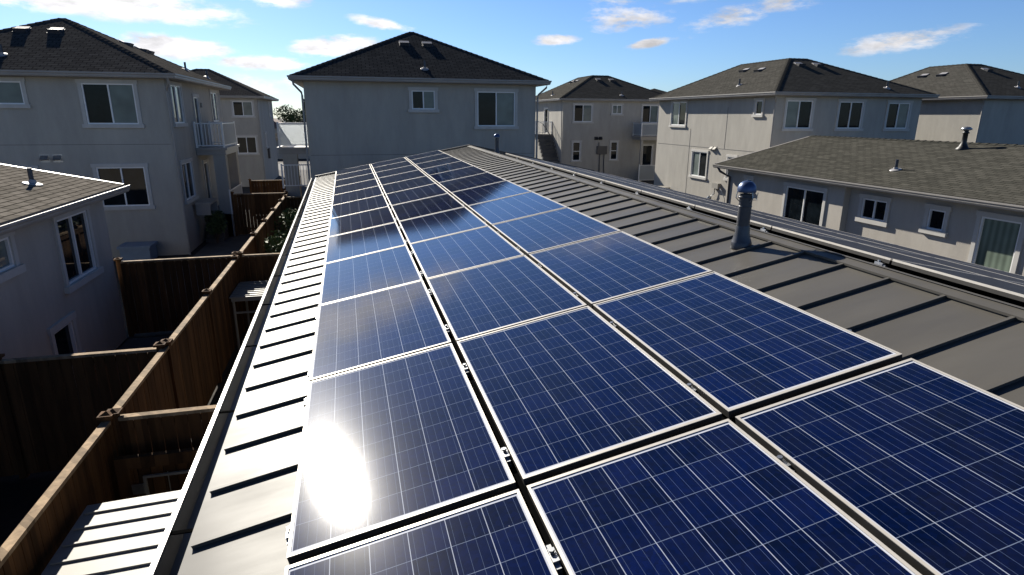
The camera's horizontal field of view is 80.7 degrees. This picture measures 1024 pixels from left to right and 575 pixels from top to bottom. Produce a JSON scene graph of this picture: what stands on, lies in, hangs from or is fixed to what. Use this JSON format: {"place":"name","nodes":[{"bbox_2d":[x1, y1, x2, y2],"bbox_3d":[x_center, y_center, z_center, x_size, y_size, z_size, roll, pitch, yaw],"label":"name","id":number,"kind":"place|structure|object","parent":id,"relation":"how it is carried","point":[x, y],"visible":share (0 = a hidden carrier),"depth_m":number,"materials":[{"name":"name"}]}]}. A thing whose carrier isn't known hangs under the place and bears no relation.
{"place":"outdoors","nodes":[
{"label":"outdoors","id":0,"kind":"place"},
{"bbox_2d":[0,163,130,386],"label":"gabled house","id":1,"kind":"structure","parent":0,"point":[59,292],"depth_m":11.35,"materials":[{"name":"beige"}]},
{"bbox_2d":[0,231,26,283],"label":"window","id":2,"kind":"structure","parent":1,"relation":"in","point":[10,266],"depth_m":9.70,"materials":[{"name":"white plastic"}]},
{"bbox_2d":[46,311,85,367],"bbox_3d":[-8.397,1.063,11.349,0.142,0.963,1.120,-4,16,-14],"label":"window","id":3,"kind":"structure","parent":1,"relation":"in","point":[63,335],"depth_m":11.44,"materials":[{"name":"white plastic"}]},
{"bbox_2d":[50,205,103,293],"bbox_3d":[-8.702,-0.833,12.066,0.142,1.513,1.720,-4,16,-14],"label":"window","id":4,"kind":"structure","parent":1,"relation":"in","point":[73,230],"depth_m":12.08,"materials":[{"name":"glass"}]},
{"bbox_2d":[0,18,243,257],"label":"hip roof house","id":5,"kind":"structure","parent":0,"point":[157,134],"depth_m":21.57,"materials":[{"name":"grey paint"}]},
{"bbox_2d":[0,77,31,107],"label":"window","id":6,"kind":"structure","parent":5,"relation":"in","point":[13,92],"depth_m":20.20,"materials":[{"name":"glass"}]},
{"bbox_2d":[75,79,144,127],"bbox_3d":[-13.965,-6.384,20.966,1.920,1.613,0.142,-4,16,-14],"label":"window","id":7,"kind":"structure","parent":5,"relation":"in","point":[105,103],"depth_m":20.99,"materials":[{"name":"glass"}]},
{"bbox_2d":[90,163,155,210],"bbox_3d":[-14.011,-3.632,21.742,1.860,1.653,0.142,-4,16,-14],"label":"window","id":8,"kind":"structure","parent":5,"relation":"in","point":[136,175],"depth_m":21.81,"materials":[{"name":"glass"}]},
{"bbox_2d":[169,81,187,126],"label":"window","id":9,"kind":"structure","parent":5,"relation":"in","point":[175,89],"depth_m":22.72,"materials":[{"name":"white plastic"}]},
{"bbox_2d":[179,158,198,204],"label":"window","id":10,"kind":"structure","parent":5,"relation":"in","point":[186,165],"depth_m":23.56,"materials":[{"name":"white plastic"}]},
{"bbox_2d":[191,94,204,146],"bbox_3d":[-13.338,-7.061,25.607,0.109,2.206,1.130,-4,16,-14],"label":"glass door","id":11,"kind":"structure","parent":5,"relation":"in","point":[195,97],"depth_m":25.74,"materials":[{"name":"white plastic"}]},
{"bbox_2d":[202,159,212,197],"bbox_3d":[-13.423,-4.495,26.615,0.109,2.276,1.080,-4,16,-14],"label":"glass door","id":12,"kind":"structure","parent":5,"relation":"in","point":[205,163],"depth_m":26.74,"materials":[{"name":"glass"}]},
{"bbox_2d":[208,89,221,121],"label":"window","id":13,"kind":"structure","parent":5,"relation":"in","point":[213,96],"depth_m":29.01,"materials":[{"name":"white plastic"}]},
{"bbox_2d":[61,236,250,434],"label":"concrete patio","id":14,"kind":"structure","parent":0,"point":[228,245],"depth_m":23.06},
{"bbox_2d":[204,210,227,242],"bbox_3d":[-12.131,-2.491,24.723,0.905,1.390,0.989,-4,16,-14],"label":"shrub","id":15,"kind":"object","parent":14,"relation":"on","point":[216,225],"visible":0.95,"depth_m":24.54,"materials":[{"name":"green plant"}]},
{"bbox_2d":[229,280,268,349],"bbox_3d":[-5.392,0.574,14.304,2.070,1.268,1.350,-4,16,-14],"label":"patio table","id":16,"kind":"object","parent":14,"relation":"on","point":[246,292],"visible":0.41,"depth_m":13.63,"materials":[{"name":"white metal"}]},
{"bbox_2d":[274,207,297,244],"bbox_3d":[-7.867,-1.879,21.722,1.416,1.909,1.441,-4,16,-14],"label":"shrub","id":17,"kind":"object","parent":14,"relation":"on","point":[288,223],"visible":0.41,"depth_m":21.57,"materials":[{"name":"green plant"}]},
{"bbox_2d":[192,69,278,186],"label":"hip roof house","id":18,"kind":"structure","parent":0,"point":[248,110],"depth_m":43.81,"materials":[{"name":"grey paint"}]},
{"bbox_2d":[230,99,255,117],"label":"window","id":19,"kind":"structure","parent":18,"relation":"in","point":[239,108],"depth_m":42.93,"materials":[{"name":"white plastic"}]},
{"bbox_2d":[236,135,259,154],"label":"window","id":20,"kind":"structure","parent":18,"relation":"in","point":[248,143],"depth_m":43.63,"materials":[{"name":"white plastic"}]},
{"bbox_2d":[0,118,653,546],"bbox_3d":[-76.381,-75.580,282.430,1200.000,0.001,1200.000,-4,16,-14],"label":"ground","id":21,"kind":"structure","parent":0,"point":[18,498],"depth_m":8.78,"materials":[{"name":"concrete"}]},
{"bbox_2d":[0,341,166,478],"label":"wooden fence","id":22,"kind":"object","parent":21,"relation":"on","point":[38,394],"visible":0.73,"depth_m":8.70,"materials":[{"name":"brown wood"}]},
{"bbox_2d":[41,490,181,574],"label":"patio awning","id":23,"kind":"object","parent":21,"relation":"on","point":[121,537],"visible":0.41,"depth_m":5.41,"materials":[{"name":"white metal"}]},
{"bbox_2d":[116,241,157,260],"bbox_3d":[-13.563,-1.290,21.907,1.070,0.590,0.900,-4,16,-14],"label":"storage box","id":24,"kind":"object","parent":21,"relation":"on","point":[145,250],"visible":0.93,"depth_m":21.58,"materials":[{"name":"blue plastic"}]},
{"bbox_2d":[0,176,301,574],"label":"wooden fence","id":25,"kind":"object","parent":21,"relation":"on","point":[185,367],"visible":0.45,"depth_m":8.14,"materials":[{"name":"brown wood"}]},
{"bbox_2d":[107,405,216,494],"bbox_3d":[-3.489,2.228,7.312,2.250,1.940,0.150,-4,16,-14],"label":"wooden fence","id":26,"kind":"object","parent":21,"relation":"on","point":[126,426],"visible":0.23,"depth_m":6.98,"materials":[{"name":"brown wood"}]},
{"bbox_2d":[113,447,198,499],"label":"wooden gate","id":27,"kind":"structure","parent":26,"relation":"attached to","point":[135,476],"depth_m":6.79,"materials":[{"name":"brown wood"}]},
{"bbox_2d":[113,251,236,336],"bbox_3d":[-7.926,0.138,14.553,2.651,1.940,0.150,-4,17,-16],"label":"wooden fence","id":28,"kind":"object","parent":21,"relation":"on","point":[144,322],"visible":0.7,"depth_m":14.42,"materials":[{"name":"brown wood"}]},
{"bbox_2d":[236,251,279,326],"bbox_3d":[-5.565,-0.028,15.187,2.350,1.940,0.150,-4,16,-14],"label":"wooden fence","id":29,"kind":"object","parent":21,"relation":"on","point":[245,262],"visible":0.23,"depth_m":14.86,"materials":[{"name":"brown wood"}]},
{"bbox_2d":[230,190,287,235],"bbox_3d":[-10.985,-3.268,26.443,2.350,1.940,0.150,-4,16,-14],"label":"wooden fence","id":30,"kind":"object","parent":21,"relation":"on","point":[253,225],"visible":0.63,"depth_m":26.32,"materials":[{"name":"brown wood"}]},
{"bbox_2d":[248,178,285,214],"bbox_3d":[-12.466,-4.784,31.735,2.450,1.940,0.150,-4,16,-14],"label":"wooden fence","id":31,"kind":"object","parent":21,"relation":"on","point":[262,186],"visible":0.35,"depth_m":31.49,"materials":[{"name":"brown wood"}]},
{"bbox_2d":[263,230,286,263],"bbox_3d":[-6.657,-0.750,17.872,1.307,1.860,1.346,-4,16,-14],"label":"shrub","id":32,"kind":"object","parent":21,"relation":"on","point":[268,248],"visible":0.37,"depth_m":17.60,"materials":[{"name":"green plant"}]},
{"bbox_2d":[273,104,305,121],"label":"tree","id":33,"kind":"object","parent":21,"relation":"on","point":[294,116],"visible":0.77,"depth_m":107.73,"materials":[{"name":"green plant"}]},
{"bbox_2d":[283,194,303,219],"bbox_3d":[-8.938,-2.978,25.467,1.200,1.940,0.150,-4,16,-14],"label":"wooden fence","id":34,"kind":"object","parent":21,"relation":"on","point":[293,203],"visible":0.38,"depth_m":25.23,"materials":[{"name":"brown wood"}]},
{"bbox_2d":[146,134,1023,574],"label":"metal roof house","id":35,"kind":"structure","parent":21,"relation":"on","point":[232,510],"depth_m":3.90,"materials":[{"name":"grey metal"}]},
{"bbox_2d":[335,164,372,175],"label":"solar panel","id":36,"kind":"object","parent":35,"relation":"on","point":[353,169],"visible":0.8,"depth_m":18.33,"materials":[{"name":"glass"}]},
{"bbox_2d":[334,168,374,181],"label":"solar panel","id":37,"kind":"object","parent":35,"relation":"on","point":[353,174],"visible":0.83,"depth_m":16.89,"materials":[{"name":"glass"}]},
{"bbox_2d":[333,173,376,188],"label":"solar panel","id":38,"kind":"object","parent":35,"relation":"on","point":[351,180],"visible":0.87,"depth_m":15.41,"materials":[{"name":"glass"}]},
{"bbox_2d":[332,179,380,196],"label":"solar panel","id":39,"kind":"object","parent":35,"relation":"on","point":[355,186],"visible":0.84,"depth_m":13.94,"materials":[{"name":"glass"}]},
{"bbox_2d":[331,186,384,206],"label":"solar panel","id":40,"kind":"object","parent":35,"relation":"on","point":[356,195],"visible":0.88,"depth_m":12.44,"materials":[{"name":"glass"}]},
{"bbox_2d":[329,195,389,221],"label":"solar panel","id":41,"kind":"object","parent":35,"relation":"on","point":[358,206],"visible":0.88,"depth_m":10.92,"materials":[{"name":"glass"}]},
{"bbox_2d":[326,206,396,238],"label":"solar panel","id":42,"kind":"object","parent":35,"relation":"on","point":[360,221],"visible":0.9,"depth_m":9.38,"materials":[{"name":"glass"}]},
{"bbox_2d":[323,222,407,264],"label":"solar panel","id":43,"kind":"object","parent":35,"relation":"on","point":[362,242],"visible":0.92,"depth_m":7.83,"materials":[{"name":"glass"}]},
{"bbox_2d":[318,245,422,306],"bbox_3d":[-1.517,-0.141,6.393,1.095,0.072,1.656,-14,19,-8],"label":"solar panel","id":44,"kind":"object","parent":35,"relation":"on","point":[366,273],"visible":0.94,"depth_m":6.25,"materials":[{"name":"glass"}]},
{"bbox_2d":[308,280,450,381],"bbox_3d":[-1.084,0.302,4.830,1.063,0.072,1.673,-14,19,-9],"label":"solar panel","id":45,"kind":"object","parent":35,"relation":"on","point":[361,331],"visible":0.98,"depth_m":4.62,"materials":[{"name":"glass"}]},
{"bbox_2d":[371,157,408,167],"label":"solar panel","id":46,"kind":"object","parent":35,"relation":"on","point":[388,162],"visible":0.88,"depth_m":18.37,"materials":[{"name":"glass"}]},
{"bbox_2d":[373,161,413,171],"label":"solar panel","id":47,"kind":"object","parent":35,"relation":"on","point":[392,166],"visible":0.9,"depth_m":16.94,"materials":[{"name":"glass"}]},
{"bbox_2d":[375,165,419,178],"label":"solar panel","id":48,"kind":"object","parent":35,"relation":"on","point":[395,171],"visible":0.87,"depth_m":15.48,"materials":[{"name":"glass"}]},
{"bbox_2d":[286,343,516,564],"bbox_3d":[-0.646,0.754,3.254,1.033,0.072,1.689,-15,19,-10],"label":"solar panel","id":49,"kind":"object","parent":35,"relation":"on","point":[396,443],"visible":0.99,"depth_m":2.93,"materials":[{"name":"glass"}]},
{"bbox_2d":[378,170,426,184],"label":"solar panel","id":50,"kind":"object","parent":35,"relation":"on","point":[400,177],"visible":0.91,"depth_m":14.01,"materials":[{"name":"glass"}]},
{"bbox_2d":[381,176,435,193],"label":"solar panel","id":51,"kind":"object","parent":35,"relation":"on","point":[407,184],"visible":0.87,"depth_m":12.53,"materials":[{"name":"glass"}]},
{"bbox_2d":[385,183,447,205],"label":"solar panel","id":52,"kind":"object","parent":35,"relation":"on","point":[413,194],"visible":0.91,"depth_m":11.01,"materials":[{"name":"glass"}]},
{"bbox_2d":[284,489,562,574],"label":"solar panel","id":53,"kind":"object","parent":35,"relation":"on","point":[498,535],"visible":1,"depth_m":2.28,"materials":[{"name":"glass"}]},
{"bbox_2d":[405,150,444,160],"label":"solar panel","id":54,"kind":"object","parent":35,"relation":"on","point":[422,155],"visible":0.75,"depth_m":18.41,"materials":[{"name":"glass"}]},
{"bbox_2d":[391,193,464,221],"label":"solar panel","id":55,"kind":"object","parent":35,"relation":"on","point":[424,207],"visible":0.95,"depth_m":9.50,"materials":[{"name":"glass"}]},
{"bbox_2d":[410,153,452,164],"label":"solar panel","id":56,"kind":"object","parent":35,"relation":"on","point":[428,158],"visible":0.86,"depth_m":16.95,"materials":[{"name":"glass"}]},
{"bbox_2d":[415,157,461,169],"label":"solar panel","id":57,"kind":"object","parent":35,"relation":"on","point":[434,163],"visible":0.88,"depth_m":15.52,"materials":[{"name":"glass"}]},
{"bbox_2d":[399,207,487,245],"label":"solar panel","id":58,"kind":"object","parent":35,"relation":"on","point":[436,225],"visible":0.9,"depth_m":7.96,"materials":[{"name":"glass"}]},
{"bbox_2d":[421,161,472,176],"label":"solar panel","id":59,"kind":"object","parent":35,"relation":"on","point":[445,168],"visible":0.89,"depth_m":14.08,"materials":[{"name":"glass"}]},
{"bbox_2d":[429,166,486,184],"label":"solar panel","id":60,"kind":"object","parent":35,"relation":"on","point":[455,174],"visible":0.89,"depth_m":12.60,"materials":[{"name":"glass"}]},
{"bbox_2d":[410,226,523,280],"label":"solar panel","id":61,"kind":"object","parent":35,"relation":"on","point":[456,252],"visible":0.97,"depth_m":6.39,"materials":[{"name":"glass"}]},
{"bbox_2d":[438,172,505,193],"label":"solar panel","id":62,"kind":"object","parent":35,"relation":"on","point":[468,182],"visible":0.93,"depth_m":11.12,"materials":[{"name":"glass"}]},
{"bbox_2d":[451,180,531,207],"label":"solar panel","id":63,"kind":"object","parent":35,"relation":"on","point":[484,193],"visible":0.93,"depth_m":9.61,"materials":[{"name":"glass"}]},
{"bbox_2d":[427,255,586,343],"bbox_3d":[-0.118,0.048,4.987,1.036,0.060,1.655,-14,19,-9],"label":"solar panel","id":64,"kind":"object","parent":35,"relation":"on","point":[488,298],"visible":0.94,"depth_m":4.80,"materials":[{"name":"glass"}]},
{"bbox_2d":[468,191,566,226],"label":"solar panel","id":65,"kind":"object","parent":35,"relation":"on","point":[500,210],"visible":0.97,"depth_m":8.08,"materials":[{"name":"glass"}]},
{"bbox_2d":[492,207,620,256],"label":"solar panel","id":66,"kind":"object","parent":35,"relation":"on","point":[527,235],"visible":0.97,"depth_m":6.54,"materials":[{"name":"glass"}]},
{"bbox_2d":[457,306,721,486],"bbox_3d":[0.307,0.494,3.427,1.000,0.060,1.671,-15,19,-10],"label":"solar panel","id":67,"kind":"object","parent":35,"relation":"on","point":[567,391],"visible":1,"depth_m":3.13,"materials":[{"name":"glass"}]},
{"bbox_2d":[554,166,626,182],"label":"solar panel","id":68,"kind":"object","parent":35,"relation":"on","point":[573,172],"visible":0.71,"depth_m":11.09,"materials":[{"name":"glass"}]},
{"bbox_2d":[577,173,656,190],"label":"solar panel","id":69,"kind":"object","parent":35,"relation":"on","point":[601,179],"visible":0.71,"depth_m":9.90,"materials":[{"name":"glass"}]},
{"bbox_2d":[529,231,712,308],"bbox_3d":[0.838,-0.195,5.146,1.022,0.064,1.637,-14,19,-9],"label":"solar panel","id":70,"kind":"object","parent":35,"relation":"on","point":[590,272],"visible":0.93,"depth_m":4.96,"materials":[{"name":"glass"}]},
{"bbox_2d":[605,180,703,202],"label":"solar panel","id":71,"kind":"object","parent":35,"relation":"on","point":[636,189],"visible":0.73,"depth_m":8.68,"materials":[{"name":"glass"}]},
{"bbox_2d":[641,190,764,218],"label":"solar panel","id":72,"kind":"object","parent":35,"relation":"on","point":[692,204],"visible":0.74,"depth_m":7.44,"materials":[{"name":"glass"}]},
{"bbox_2d":[665,192,758,213],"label":"solar panel","id":73,"kind":"object","parent":35,"relation":"on","point":[710,202],"visible":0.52,"depth_m":9.14,"materials":[{"name":"glass"}]},
{"bbox_2d":[527,419,921,574],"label":"solar panel","id":74,"kind":"object","parent":35,"relation":"on","point":[726,497],"visible":1,"depth_m":2.17,"materials":[{"name":"glass"}]},
{"bbox_2d":[593,271,901,418],"bbox_3d":[1.249,0.248,3.601,0.988,0.064,1.652,-15,19,-10],"label":"solar panel","id":75,"kind":"object","parent":35,"relation":"on","point":[727,347],"visible":1,"depth_m":3.32,"materials":[{"name":"glass"}]},
{"bbox_2d":[707,203,830,231],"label":"solar panel","id":76,"kind":"object","parent":35,"relation":"on","point":[770,217],"visible":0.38,"depth_m":7.76,"materials":[{"name":"glass"}]},
{"bbox_2d":[695,205,852,241],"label":"solar panel","id":77,"kind":"object","parent":35,"relation":"on","point":[764,224],"visible":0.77,"depth_m":6.16,"materials":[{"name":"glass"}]},
{"bbox_2d":[767,215,895,244],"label":"solar panel","id":78,"kind":"object","parent":35,"relation":"on","point":[829,229],"visible":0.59,"depth_m":8.12,"materials":[{"name":"glass"}]},
{"bbox_2d":[773,220,929,256],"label":"solar panel","id":79,"kind":"object","parent":35,"relation":"on","point":[849,238],"visible":0.36,"depth_m":6.51,"materials":[{"name":"glass"}]},
{"bbox_2d":[735,358,1023,574],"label":"solar panel","id":80,"kind":"object","parent":35,"relation":"on","point":[918,466],"visible":0.98,"depth_m":2.25,"materials":[{"name":"glass"}]},
{"bbox_2d":[772,226,987,276],"bbox_3d":[2.985,-0.280,5.049,1.029,0.088,1.311,8,14,-17],"label":"solar panel","id":81,"kind":"object","parent":35,"relation":"on","point":[875,253],"visible":0.73,"depth_m":4.85,"materials":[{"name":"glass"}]},
{"bbox_2d":[839,233,996,269],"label":"solar panel","id":82,"kind":"object","parent":35,"relation":"on","point":[917,251],"visible":0.48,"depth_m":6.81,"materials":[{"name":"glass"}]},
{"bbox_2d":[861,243,1023,283],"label":"solar panel","id":83,"kind":"object","parent":35,"relation":"on","point":[969,269],"visible":0.31,"depth_m":5.32,"materials":[{"name":"glass"}]},
{"bbox_2d":[892,259,1023,301],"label":"solar panel","id":84,"kind":"object","parent":35,"relation":"on","point":[1014,291],"visible":1,"depth_m":3.92,"materials":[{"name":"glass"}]},
{"bbox_2d":[938,258,1023,279],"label":"solar panel","id":85,"kind":"object","parent":35,"relation":"on","point":[1004,273],"visible":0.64,"depth_m":5.96,"materials":[{"name":"glass"}]},
{"bbox_2d":[276,32,551,213],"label":"hip roof house","id":86,"kind":"structure","parent":0,"point":[404,95],"depth_m":25.00,"materials":[{"name":"grey paint"}]},
{"bbox_2d":[408,87,438,112],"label":"window","id":87,"kind":"structure","parent":86,"relation":"in","point":[421,99],"depth_m":24.80,"materials":[{"name":"white plastic"}]},
{"bbox_2d":[474,88,518,128],"bbox_3d":[-0.665,-7.581,25.615,1.960,1.663,0.142,-4,16,-14],"label":"window","id":88,"kind":"structure","parent":86,"relation":"in","point":[495,108],"depth_m":25.64,"materials":[{"name":"glass"}]},
{"bbox_2d":[0,0,1023,117],"label":"sky","id":89,"kind":"structure","parent":0,"point":[664,45],"materials":[{"name":"blue"}]},
{"bbox_2d":[535,75,661,181],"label":"hip roof house","id":90,"kind":"structure","parent":0,"point":[606,124],"depth_m":49.31,"materials":[{"name":"grey paint"}]},
{"bbox_2d":[570,140,581,161],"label":"window","id":91,"kind":"structure","parent":90,"relation":"in","point":[576,147],"depth_m":48.90,"materials":[{"name":"white plastic"}]},
{"bbox_2d":[572,103,593,122],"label":"window","id":92,"kind":"structure","parent":90,"relation":"in","point":[582,112],"depth_m":48.23,"materials":[{"name":"white plastic"}]},
{"bbox_2d":[608,140,619,160],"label":"window","id":93,"kind":"structure","parent":90,"relation":"in","point":[614,144],"depth_m":49.70,"materials":[{"name":"white plastic"}]},
{"bbox_2d":[610,103,623,115],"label":"window","id":94,"kind":"structure","parent":90,"relation":"in","point":[616,108],"depth_m":48.82,"materials":[{"name":"white plastic"}]},
{"bbox_2d":[642,143,653,164],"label":"window","id":95,"kind":"structure","parent":90,"relation":"in","point":[648,149],"depth_m":50.58,"materials":[{"name":"glass"}]},
{"bbox_2d":[641,104,658,122],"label":"window","id":96,"kind":"structure","parent":90,"relation":"in","point":[649,112],"depth_m":49.66,"materials":[{"name":"white plastic"}]},
{"bbox_2d":[649,58,939,201],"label":"hip roof house","id":97,"kind":"structure","parent":0,"point":[705,124],"depth_m":31.43,"materials":[{"name":"grey paint"}]},
{"bbox_2d":[668,100,687,127],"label":"window","id":98,"kind":"structure","parent":97,"relation":"in","point":[678,114],"depth_m":37.64,"materials":[{"name":"white plastic"}]},
{"bbox_2d":[688,149,708,179],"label":"window","id":99,"kind":"structure","parent":97,"relation":"in","point":[699,158],"depth_m":35.80,"materials":[{"name":"white plastic"}]},
{"bbox_2d":[751,97,764,116],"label":"window","id":100,"kind":"structure","parent":97,"relation":"in","point":[758,108],"depth_m":30.26,"materials":[{"name":"white plastic"}]},
{"bbox_2d":[781,98,816,130],"bbox_3d":[14.001,-8.445,29.438,1.800,1.563,0.142,-4,16,-14],"label":"window","id":101,"kind":"structure","parent":97,"relation":"in","point":[798,115],"depth_m":29.47,"materials":[{"name":"white plastic"}]},
{"bbox_2d":[833,99,866,130],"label":"window","id":102,"kind":"structure","parent":97,"relation":"in","point":[850,112],"depth_m":30.21,"materials":[{"name":"white plastic"}]},
{"bbox_2d":[882,100,913,130],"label":"window","id":103,"kind":"structure","parent":97,"relation":"in","point":[898,112],"depth_m":30.93,"materials":[{"name":"white plastic"}]},
{"bbox_2d":[712,127,1023,275],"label":"gabled house","id":104,"kind":"structure","parent":0,"point":[963,200],"depth_m":18.38,"materials":[{"name":"beige"}]},
{"bbox_2d":[780,182,828,226],"bbox_3d":[10.223,-2.590,21.256,0.109,2.026,2.160,-4,16,-14],"label":"glass door","id":105,"kind":"structure","parent":104,"relation":"in","point":[804,203],"depth_m":21.13,"materials":[{"name":"glass"}]},
{"bbox_2d":[854,193,892,226],"bbox_3d":[11.127,-2.392,18.548,0.142,0.873,1.240,-4,16,-14],"label":"window","id":106,"kind":"structure","parent":104,"relation":"in","point":[872,209],"depth_m":18.54,"materials":[{"name":"white plastic"}]},
{"bbox_2d":[918,203,952,236],"bbox_3d":[11.658,-1.858,16.576,0.142,0.813,0.820,-4,16,-14],"label":"window","id":107,"kind":"structure","parent":104,"relation":"in","point":[936,217],"depth_m":16.59,"materials":[{"name":"white plastic"}]},
{"bbox_2d":[967,210,1023,273],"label":"glass door","id":108,"kind":"structure","parent":104,"relation":"in","point":[997,241],"depth_m":15.07,"materials":[{"name":"glass"}]},
{"bbox_2d":[890,63,1023,144],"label":"hip roof house","id":109,"kind":"structure","parent":0,"point":[985,103],"depth_m":33.78,"materials":[{"name":"grey paint"}]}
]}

